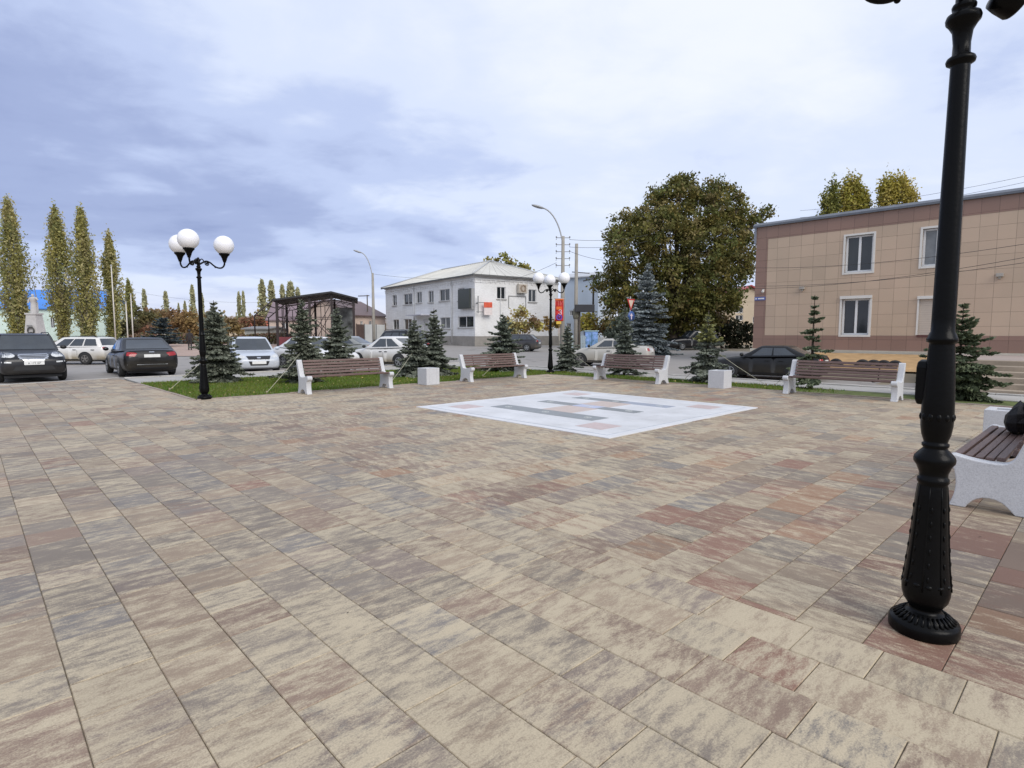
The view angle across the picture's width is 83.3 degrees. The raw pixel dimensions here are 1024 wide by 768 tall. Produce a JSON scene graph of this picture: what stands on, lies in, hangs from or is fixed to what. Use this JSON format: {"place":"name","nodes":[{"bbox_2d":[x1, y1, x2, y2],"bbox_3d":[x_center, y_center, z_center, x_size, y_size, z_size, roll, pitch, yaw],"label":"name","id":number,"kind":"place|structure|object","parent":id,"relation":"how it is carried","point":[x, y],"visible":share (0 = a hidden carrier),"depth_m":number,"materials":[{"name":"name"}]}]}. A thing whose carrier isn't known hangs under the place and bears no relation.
{"place":"outdoors","nodes":[
{"label":"outdoors","id":0,"kind":"place"},
{"bbox_2d":[169,344,276,355],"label":"forecourt paving","id":1,"kind":"structure","parent":0,"point":[181,350],"depth_m":50.06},
{"bbox_2d":[24,294,45,333],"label":"monument","id":2,"kind":"object","parent":1,"relation":"on","point":[34,321],"visible":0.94,"depth_m":53.34,"materials":[{"name":"stone"}]},
{"bbox_2d":[141,317,187,343],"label":"spruce tree","id":3,"kind":"object","parent":1,"relation":"on","point":[164,324],"visible":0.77,"depth_m":57.53,"materials":[{"name":"green plant"}]},
{"bbox_2d":[254,291,357,345],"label":"steel pavilion","id":4,"kind":"structure","parent":1,"relation":"on","point":[347,314],"depth_m":59.39,"materials":[{"name":"black metal"}]},
{"bbox_2d":[0,345,914,387],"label":"road","id":5,"kind":"structure","parent":0,"point":[77,370],"depth_m":28.82,"materials":[{"name":"grey asphalt"}]},
{"bbox_2d":[0,332,66,382],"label":"parked suv","id":6,"kind":"object","parent":5,"relation":"on","point":[25,355],"visible":1,"depth_m":19.41,"materials":[{"name":"black paint"}]},
{"bbox_2d":[55,336,116,364],"bbox_3d":[-23.233,-1.806,30.560,4.360,1.485,2.000,0,5,1],"label":"parked wagon","id":7,"kind":"object","parent":5,"relation":"on","point":[86,350],"visible":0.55,"depth_m":29.76,"materials":[{"name":"white paint"}]},
{"bbox_2d":[103,337,177,376],"bbox_3d":[-14.997,-1.141,23.193,2.180,1.467,4.781,-5,7,-42],"label":"parked sedan","id":8,"kind":"object","parent":5,"relation":"on","point":[124,356],"visible":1,"depth_m":21.72,"materials":[{"name":"black paint"}]},
{"bbox_2d":[227,337,279,370],"bbox_3d":[-11.251,-1.288,24.782,2.080,1.497,4.436,-3,6,-32],"label":"parked sedan","id":9,"kind":"object","parent":5,"relation":"on","point":[257,353],"visible":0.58,"depth_m":23.47,"materials":[{"name":"silver paint"}]},
{"bbox_2d":[273,336,359,367],"bbox_3d":[-9.130,-1.465,26.774,4.436,1.477,2.060,3,6,32],"label":"parked sedan","id":10,"kind":"object","parent":5,"relation":"on","point":[282,359],"visible":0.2,"depth_m":26.64,"materials":[{"name":"white paint"}]},
{"bbox_2d":[342,336,370,349],"bbox_3d":[-10.224,-2.142,34.446,4.437,1.457,2.060,1,5,12],"label":"parked sedan","id":11,"kind":"object","parent":5,"relation":"on","point":[358,342],"visible":0.09,"depth_m":33.46,"materials":[{"name":"grey paint"}]},
{"bbox_2d":[355,336,426,365],"bbox_3d":[-5.887,-1.576,27.971,4.486,1.487,2.120,3,6,29],"label":"parked hatchback","id":12,"kind":"object","parent":5,"relation":"on","point":[385,348],"visible":0.45,"depth_m":27.08,"materials":[{"name":"white paint"}]},
{"bbox_2d":[372,330,428,344],"bbox_3d":[-7.267,-2.474,35.922,4.540,1.825,2.140,4,6,36],"label":"parked suv","id":13,"kind":"object","parent":5,"relation":"on","point":[394,333],"visible":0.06,"depth_m":34.92,"materials":[{"name":"black paint"}]},
{"bbox_2d":[494,334,541,351],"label":"parked hatchback","id":14,"kind":"object","parent":5,"relation":"on","point":[530,342],"visible":0.53,"depth_m":46.39,"materials":[{"name":"grey paint"}]},
{"bbox_2d":[532,204,569,346],"bbox_3d":[2.363,-6.040,35.410,2.471,9.661,0.320,-1,5,-14],"label":"street light","id":15,"kind":"object","parent":5,"relation":"on","point":[562,265],"visible":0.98,"depth_m":35.40,"materials":[{"name":"concrete"}]},
{"bbox_2d":[554,298,565,323],"bbox_3d":[2.951,-4.463,35.330,0.711,1.572,0.092,0,5,0],"label":"banner","id":16,"kind":"object","parent":15,"relation":"attached to","point":[559,303],"visible":1,"depth_m":35.31,"materials":[{"name":"red fabric"}]},
{"bbox_2d":[584,331,598,347],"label":"painted cabinet","id":17,"kind":"object","parent":5,"relation":"on","point":[591,338],"visible":0.74,"depth_m":50.99,"materials":[{"name":"metal"}]},
{"bbox_2d":[574,338,654,365],"bbox_3d":[4.852,-1.592,28.773,4.287,1.377,2.000,2,6,24],"label":"parked sedan","id":18,"kind":"object","parent":5,"relation":"on","point":[592,354],"visible":0.5,"depth_m":28.16,"materials":[{"name":"silver paint"}]},
{"bbox_2d":[667,330,719,349],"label":"parked suv","id":19,"kind":"object","parent":5,"relation":"on","point":[686,339],"visible":0.55,"depth_m":49.00,"materials":[{"name":"paint"}]},
{"bbox_2d":[718,345,829,377],"bbox_3d":[10.598,-0.915,23.814,4.336,1.387,2.020,4,7,40],"label":"parked sedan","id":20,"kind":"object","parent":5,"relation":"on","point":[770,360],"visible":0.61,"depth_m":23.11,"materials":[{"name":"black paint"}]},
{"bbox_2d":[54,333,915,384],"bbox_3d":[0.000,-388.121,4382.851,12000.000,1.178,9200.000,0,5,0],"label":"ground","id":21,"kind":"structure","parent":0,"point":[909,377],"depth_m":23.24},
{"bbox_2d":[0,193,39,332],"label":"poplar tree","id":22,"kind":"object","parent":21,"relation":"on","point":[17,308],"visible":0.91,"depth_m":66.66,"materials":[{"name":"green plant"}]},
{"bbox_2d":[38,198,79,339],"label":"poplar tree","id":23,"kind":"object","parent":21,"relation":"on","point":[56,261],"visible":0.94,"depth_m":66.66,"materials":[{"name":"green plant"}]},
{"bbox_2d":[0,289,125,340],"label":"mint building","id":24,"kind":"structure","parent":21,"relation":"on","point":[49,324],"depth_m":84.80,"materials":[{"name":"white paint"}]},
{"bbox_2d":[62,200,106,336],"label":"poplar tree","id":25,"kind":"object","parent":21,"relation":"on","point":[83,266],"visible":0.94,"depth_m":66.73,"materials":[{"name":"green plant"}]},
{"bbox_2d":[97,223,125,339],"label":"poplar tree","id":26,"kind":"object","parent":21,"relation":"on","point":[109,258],"visible":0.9,"depth_m":70.92,"materials":[{"name":"green plant"}]},
{"bbox_2d":[106,317,143,337],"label":"autumn bush","id":27,"kind":"object","parent":21,"relation":"on","point":[124,331],"visible":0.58,"depth_m":77.15,"materials":[{"name":"green plant"}]},
{"bbox_2d":[121,278,136,335],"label":"poplar tree","id":28,"kind":"object","parent":21,"relation":"on","point":[129,290],"visible":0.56,"depth_m":79.03,"materials":[{"name":"green plant"}]},
{"bbox_2d":[134,322,158,334],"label":"autumn bush","id":29,"kind":"object","parent":21,"relation":"on","point":[144,328],"visible":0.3,"depth_m":79.41,"materials":[{"name":"brown plant"}]},
{"bbox_2d":[134,303,159,325],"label":"autumn bush","id":30,"kind":"object","parent":21,"relation":"on","point":[145,317],"visible":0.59,"depth_m":82.95,"materials":[{"name":"green plant"}]},
{"bbox_2d":[141,307,170,334],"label":"autumn bush","id":31,"kind":"object","parent":21,"relation":"on","point":[158,313],"visible":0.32,"depth_m":86.91,"materials":[{"name":"brown plant"}]},
{"bbox_2d":[161,291,170,334],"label":"poplar tree","id":32,"kind":"object","parent":21,"relation":"on","point":[166,302],"visible":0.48,"depth_m":128.59,"materials":[{"name":"green plant"}]},
{"bbox_2d":[161,307,187,332],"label":"autumn bush","id":33,"kind":"object","parent":21,"relation":"on","point":[170,314],"visible":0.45,"depth_m":85.23,"materials":[{"name":"brown plant"}]},
{"bbox_2d":[63,332,297,343],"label":"roadside scrub","id":34,"kind":"object","parent":21,"relation":"on","point":[266,335],"visible":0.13,"depth_m":66.72,"materials":[{"name":"brown plant"}]},
{"bbox_2d":[173,307,206,336],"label":"autumn bush","id":35,"kind":"object","parent":21,"relation":"on","point":[191,325],"visible":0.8,"depth_m":82.98,"materials":[{"name":"yellow plant"}]},
{"bbox_2d":[188,284,197,323],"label":"poplar tree","id":36,"kind":"object","parent":21,"relation":"on","point":[192,300],"visible":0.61,"depth_m":129.59,"materials":[{"name":"green plant"}]},
{"bbox_2d":[223,316,247,335],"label":"autumn bush","id":37,"kind":"object","parent":21,"relation":"on","point":[235,325],"visible":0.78,"depth_m":83.21,"materials":[{"name":"yellow plant"}]},
{"bbox_2d":[235,290,241,320],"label":"poplar tree","id":38,"kind":"object","parent":21,"relation":"on","point":[239,307],"visible":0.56,"depth_m":129.79,"materials":[{"name":"green plant"}]},
{"bbox_2d":[237,314,267,327],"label":"autumn bush","id":39,"kind":"object","parent":21,"relation":"on","point":[259,320],"visible":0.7,"depth_m":87.11,"materials":[{"name":"brown plant"}]},
{"bbox_2d":[134,308,385,335],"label":"woods","id":40,"kind":"object","parent":21,"relation":"on","point":[249,314],"visible":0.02,"depth_m":151.09,"materials":[{"name":"brown plant"}]},
{"bbox_2d":[257,278,268,318],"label":"poplar tree","id":41,"kind":"object","parent":21,"relation":"on","point":[261,288],"visible":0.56,"depth_m":129.34,"materials":[{"name":"green plant"}]},
{"bbox_2d":[241,326,288,341],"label":"grey garage","id":42,"kind":"structure","parent":21,"relation":"on","point":[259,329],"depth_m":75.71,"materials":[{"name":"white metal"}]},
{"bbox_2d":[265,280,275,313],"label":"poplar tree","id":43,"kind":"object","parent":21,"relation":"on","point":[271,291],"visible":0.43,"depth_m":129.36,"materials":[{"name":"green plant"}]},
{"bbox_2d":[285,280,294,296],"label":"poplar tree","id":44,"kind":"object","parent":21,"relation":"on","point":[290,290],"visible":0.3,"depth_m":129.20,"materials":[{"name":"green plant"}]},
{"bbox_2d":[265,301,317,333],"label":"pink house","id":45,"kind":"structure","parent":21,"relation":"on","point":[272,320],"depth_m":82.49,"materials":[{"name":"white plastic"}]},
{"bbox_2d":[305,299,385,337],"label":"brown roof house","id":46,"kind":"structure","parent":21,"relation":"on","point":[363,315],"depth_m":75.97,"materials":[{"name":"brown metal"}]},
{"bbox_2d":[353,250,375,341],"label":"street light","id":47,"kind":"object","parent":21,"relation":"on","point":[373,318],"visible":0.97,"depth_m":54.47,"materials":[{"name":"metal"}]},
{"bbox_2d":[364,324,384,342],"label":"sheet fence","id":48,"kind":"object","parent":21,"relation":"on","point":[379,330],"visible":0.55,"depth_m":67.00,"materials":[{"name":"white metal"}]},
{"bbox_2d":[381,260,558,345],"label":"white building","id":49,"kind":"structure","parent":21,"relation":"on","point":[468,312],"depth_m":62.63,"materials":[{"name":"paint"}]},
{"bbox_2d":[438,289,449,301],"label":"window","id":50,"kind":"structure","parent":49,"relation":"in","point":[444,293],"depth_m":63.67,"materials":[{"name":"white plastic"}]},
{"bbox_2d":[459,316,473,327],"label":"window","id":51,"kind":"structure","parent":49,"relation":"in","point":[464,321],"depth_m":60.18,"materials":[{"name":"glass"}]},
{"bbox_2d":[496,287,506,299],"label":"window","id":52,"kind":"structure","parent":49,"relation":"in","point":[500,290],"depth_m":60.37,"materials":[{"name":"white plastic"}]},
{"bbox_2d":[483,251,534,270],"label":"broadleaf tree","id":53,"kind":"object","parent":21,"relation":"on","point":[511,262],"visible":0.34,"depth_m":90.69,"materials":[{"name":"green plant"}]},
{"bbox_2d":[0,362,1023,396],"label":"street kerb","id":54,"kind":"structure","parent":21,"relation":"on","point":[585,369],"depth_m":18.97,"materials":[{"name":"concrete"}]},
{"bbox_2d":[505,304,545,333],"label":"young tree","id":55,"kind":"object","parent":21,"relation":"on","point":[533,322],"visible":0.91,"depth_m":54.53,"materials":[{"name":"yellow plant"}]},
{"bbox_2d":[541,316,559,331],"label":"young tree","id":56,"kind":"object","parent":21,"relation":"on","point":[546,322],"visible":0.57,"depth_m":55.64,"materials":[{"name":"yellow plant"}]},
{"bbox_2d":[136,374,1012,407],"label":"lawn kerb","id":57,"kind":"structure","parent":21,"relation":"on","point":[563,375],"depth_m":15.39,"materials":[{"name":"concrete"}]},
{"bbox_2d":[573,243,589,347],"bbox_3d":[4.707,-5.607,39.659,1.207,7.962,0.418,0,5,0],"label":"utility pole","id":58,"kind":"object","parent":21,"relation":"on","point":[576,316],"visible":0.73,"depth_m":39.56,"materials":[{"name":"concrete"}]},
{"bbox_2d":[574,304,594,311],"bbox_3d":[4.950,-5.166,39.291,1.357,0.505,0.172,0,5,0],"label":"display board","id":59,"kind":"object","parent":58,"relation":"attached to","point":[584,307],"visible":1,"depth_m":39.21,"materials":[{"name":"black metal"}]},
{"bbox_2d":[565,271,610,342],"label":"building","id":60,"kind":"structure","parent":21,"relation":"on","point":[585,296],"depth_m":71.81,"materials":[{"name":"blue"}]},
{"bbox_2d":[580,311,600,334],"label":"young tree","id":61,"kind":"object","parent":21,"relation":"on","point":[587,323],"visible":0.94,"depth_m":53.48,"materials":[{"name":"yellow plant"}]},
{"bbox_2d":[591,318,611,336],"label":"bush","id":62,"kind":"object","parent":21,"relation":"on","point":[600,328],"visible":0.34,"depth_m":53.49,"materials":[{"name":"green plant"}]},
{"bbox_2d":[600,313,637,338],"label":"bush","id":63,"kind":"object","parent":21,"relation":"on","point":[612,332],"visible":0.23,"depth_m":45.48,"materials":[{"name":"green plant"}]},
{"bbox_2d":[620,259,683,355],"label":"spruce tree","id":64,"kind":"object","parent":21,"relation":"on","point":[648,333],"visible":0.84,"depth_m":40.19,"materials":[{"name":"green plant"}]},
{"bbox_2d":[582,170,778,348],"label":"broadleaf tree","id":65,"kind":"object","parent":21,"relation":"on","point":[694,295],"visible":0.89,"depth_m":50.53,"materials":[{"name":"green plant"}]},
{"bbox_2d":[716,317,752,348],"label":"bush","id":66,"kind":"object","parent":21,"relation":"on","point":[738,333],"visible":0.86,"depth_m":53.28,"materials":[{"name":"green plant"}]},
{"bbox_2d":[715,285,754,344],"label":"red roof house","id":67,"kind":"structure","parent":21,"relation":"on","point":[748,311],"depth_m":65.53,"materials":[{"name":"white plastic"}]},
{"bbox_2d":[815,173,843,215],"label":"poplar tree","id":68,"kind":"object","parent":21,"relation":"on","point":[829,202],"visible":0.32,"depth_m":42.74,"materials":[{"name":"green plant"}]},
{"bbox_2d":[836,168,875,211],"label":"poplar tree","id":69,"kind":"object","parent":21,"relation":"on","point":[855,194],"visible":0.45,"depth_m":42.66,"materials":[{"name":"green plant"}]},
{"bbox_2d":[750,187,1023,355],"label":"tan building","id":70,"kind":"structure","parent":21,"relation":"on","point":[893,315],"depth_m":27.06,"materials":[{"name":"tile"}]},
{"bbox_2d":[838,295,872,336],"bbox_3d":[16.745,-3.299,28.080,0.300,1.988,1.391,-5,7,-43],"label":"window","id":71,"kind":"structure","parent":70,"relation":"in","point":[856,313],"depth_m":28.13,"materials":[{"name":"white plastic"}]},
{"bbox_2d":[842,231,875,274],"bbox_3d":[16.779,-6.293,27.820,0.240,1.935,1.379,-5,7,-43],"label":"window","id":72,"kind":"structure","parent":70,"relation":"in","point":[860,250],"depth_m":27.86,"materials":[{"name":"white plastic"}]},
{"bbox_2d":[918,225,937,268],"bbox_3d":[18.901,-6.097,25.593,0.240,1.841,1.273,-5,7,-43],"label":"window","id":73,"kind":"structure","parent":70,"relation":"in","point":[929,240],"depth_m":25.88,"materials":[{"name":"white plastic"}]},
{"bbox_2d":[874,169,922,206],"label":"poplar tree","id":74,"kind":"object","parent":21,"relation":"on","point":[900,188],"visible":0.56,"depth_m":41.66,"materials":[{"name":"green plant"}]},
{"bbox_2d":[956,360,1023,393],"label":"stone steps","id":75,"kind":"structure","parent":21,"relation":"on","point":[1015,369],"depth_m":18.41,"materials":[{"name":"stone"}]},
{"bbox_2d":[964,354,1023,360],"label":"terrace","id":76,"kind":"structure","parent":21,"relation":"on","point":[1004,357],"depth_m":21.77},
{"bbox_2d":[0,375,1023,767],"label":"plaza paving","id":77,"kind":"structure","parent":0,"point":[378,577],"depth_m":3.52,"materials":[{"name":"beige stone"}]},
{"bbox_2d":[296,357,393,394],"bbox_3d":[-4.430,-0.251,15.486,2.500,0.858,0.680,-5,7,-43],"label":"bench","id":78,"kind":"object","parent":77,"relation":"on","point":[386,378],"visible":1,"depth_m":15.43,"materials":[{"name":"brown wood"}]},
{"bbox_2d":[418,367,438,384],"bbox_3d":[-2.517,-0.239,17.372,0.470,0.500,0.470,-5,7,-43],"label":"litter bin","id":79,"kind":"object","parent":77,"relation":"on","point":[428,375],"visible":1,"depth_m":17.20,"materials":[{"name":"white concrete"}]},
{"bbox_2d":[458,353,527,381],"bbox_3d":[-0.586,-0.574,19.120,2.500,0.858,0.680,-5,7,-43],"label":"bench","id":80,"kind":"object","parent":77,"relation":"on","point":[467,373],"visible":1,"depth_m":19.02,"materials":[{"name":"brown wood"}]},
{"bbox_2d":[417,390,757,438],"bbox_3d":[1.542,0.509,11.992,5.060,0.070,4.980,-5,7,-43],"label":"stone inlay","id":81,"kind":"object","parent":77,"relation":"on","point":[603,415],"visible":0.96,"depth_m":11.32,"materials":[{"name":"white stone"}]},
{"bbox_2d":[592,353,669,383],"bbox_3d":[3.767,-0.512,18.422,0.680,0.858,2.500,-5,7,-43],"label":"bench","id":82,"kind":"object","parent":77,"relation":"on","point":[661,375],"visible":1,"depth_m":18.32,"materials":[{"name":"brown wood"}]},
{"bbox_2d":[708,369,731,388],"bbox_3d":[5.871,-0.141,16.266,0.470,0.500,0.470,-5,7,-43],"label":"litter bin","id":83,"kind":"object","parent":77,"relation":"on","point":[720,379],"visible":1,"depth_m":16.11,"materials":[{"name":"white concrete"}]},
{"bbox_2d":[782,359,905,401],"bbox_3d":[7.987,-0.118,13.993,0.680,0.858,2.500,-5,7,-43],"label":"bench","id":84,"kind":"object","parent":77,"relation":"on","point":[789,381],"visible":1,"depth_m":13.93,"materials":[{"name":"brown wood"}]},
{"bbox_2d":[865,0,1023,644],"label":"street lamp","id":85,"kind":"object","parent":77,"relation":"on","point":[921,615],"visible":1,"depth_m":2.86,"materials":[{"name":"black metal"}]},
{"bbox_2d":[949,424,1023,517],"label":"bench","id":86,"kind":"object","parent":77,"relation":"on","point":[982,468],"visible":0.91,"depth_m":5.07,"materials":[{"name":"white concrete"}]},
{"bbox_2d":[1004,400,1023,434],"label":"bag","id":87,"kind":"object","parent":86,"relation":"on","point":[1014,420],"visible":1,"depth_m":6.13,"materials":[{"name":"black fabric"}]},
{"bbox_2d":[983,406,1011,430],"bbox_3d":[6.841,0.598,7.955,0.470,0.500,0.470,-5,7,-43],"label":"litter bin","id":88,"kind":"object","parent":77,"relation":"on","point":[994,415],"visible":0.32,"depth_m":7.89,"materials":[{"name":"white concrete"}]},
{"bbox_2d":[0,0,1023,319],"label":"sky","id":89,"kind":"structure","parent":0,"point":[415,137],"materials":[{"name":"blue"}]},
{"bbox_2d":[125,363,1023,401],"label":"footpath","id":90,"kind":"structure","parent":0,"point":[822,386],"depth_m":18.59,"materials":[{"name":"concrete"}]},
{"bbox_2d":[144,366,1023,405],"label":"lawn","id":91,"kind":"structure","parent":0,"point":[912,397],"depth_m":14.96,"materials":[{"name":"plant"}]},
{"bbox_2d":[168,229,233,399],"bbox_3d":[-7.123,-1.563,13.478,1.284,3.827,1.414,-4,7,-40],"label":"street lamp","id":92,"kind":"object","parent":91,"relation":"on","point":[182,243],"visible":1,"depth_m":13.38,"materials":[{"name":"black metal"}]},
{"bbox_2d":[182,300,254,383],"bbox_3d":[-9.303,-1.288,18.143,2.345,2.702,1.931,5,7,44],"label":"spruce tree","id":93,"kind":"object","parent":91,"relation":"on","point":[222,364],"visible":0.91,"depth_m":17.95,"materials":[{"name":"green plant"}]},
{"bbox_2d":[268,299,328,383],"bbox_3d":[-6.562,-1.311,17.939,1.880,2.698,1.907,3,6,31],"label":"spruce tree","id":94,"kind":"object","parent":91,"relation":"on","point":[304,346],"visible":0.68,"depth_m":17.79,"materials":[{"name":"green plant"}]},
{"bbox_2d":[315,306,362,375],"bbox_3d":[-6.341,-1.546,20.881,1.790,2.636,1.711,2,5,19],"label":"spruce tree","id":95,"kind":"object","parent":91,"relation":"on","point":[334,345],"visible":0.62,"depth_m":20.71,"materials":[{"name":"green plant"}]},
{"bbox_2d":[394,320,441,377],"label":"spruce tree","id":96,"kind":"object","parent":91,"relation":"on","point":[415,360],"visible":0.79,"depth_m":20.23,"materials":[{"name":"green plant"}]},
{"bbox_2d":[420,310,459,375],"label":"spruce tree","id":97,"kind":"object","parent":91,"relation":"on","point":[436,353],"visible":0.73,"depth_m":20.76,"materials":[{"name":"green plant"}]},
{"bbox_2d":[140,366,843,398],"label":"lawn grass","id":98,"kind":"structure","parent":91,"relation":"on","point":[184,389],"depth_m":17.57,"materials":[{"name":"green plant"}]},
{"bbox_2d":[479,314,528,371],"bbox_3d":[-0.452,-1.621,23.381,2.350,2.556,2.030,4,7,39],"label":"spruce tree","id":99,"kind":"object","parent":91,"relation":"on","point":[505,345],"visible":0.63,"depth_m":23.04,"materials":[{"name":"green plant"}]},
{"bbox_2d":[533,272,569,372],"bbox_3d":[1.491,-2.354,22.375,1.414,3.827,1.284,0,5,0],"label":"street lamp","id":100,"kind":"object","parent":91,"relation":"on","point":[550,280],"visible":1,"depth_m":22.15,"materials":[{"name":"black metal"}]},
{"bbox_2d":[552,326,583,371],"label":"spruce tree","id":101,"kind":"object","parent":91,"relation":"on","point":[566,360],"visible":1,"depth_m":23.12,"materials":[{"name":"green plant"}]},
{"bbox_2d":[606,307,647,374],"bbox_3d":[4.158,-1.558,21.225,1.596,2.621,1.618,4,7,40],"label":"spruce tree","id":102,"kind":"object","parent":91,"relation":"on","point":[624,342],"visible":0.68,"depth_m":21.02,"materials":[{"name":"green plant"}]},
{"bbox_2d":[678,312,736,382],"bbox_3d":[6.140,-1.140,18.105,1.661,2.342,1.476,-3,6,-32],"label":"spruce tree","id":103,"kind":"object","parent":91,"relation":"on","point":[707,361],"visible":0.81,"depth_m":17.83,"materials":[{"name":"green plant"}]},
{"bbox_2d":[786,296,834,388],"bbox_3d":[8.238,-1.149,16.155,0.995,2.684,1.179,-1,5,-16],"label":"spruce tree","id":104,"kind":"object","parent":91,"relation":"on","point":[811,383],"visible":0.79,"depth_m":15.96,"materials":[{"name":"green plant"}]},
{"bbox_2d":[915,303,1013,402],"bbox_3d":[10.660,-0.641,13.640,2.181,2.549,2.038,-2,5,-17],"label":"spruce tree","id":105,"kind":"object","parent":91,"relation":"on","point":[969,383],"visible":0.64,"depth_m":13.35,"materials":[{"name":"green plant"}]},
{"bbox_2d":[815,352,926,371],"bbox_3d":[15.772,-1.016,25.593,4.300,0.545,5.800,-5,7,-43],"label":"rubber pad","id":106,"kind":"object","parent":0,"point":[911,361],"visible":0.34,"depth_m":26.05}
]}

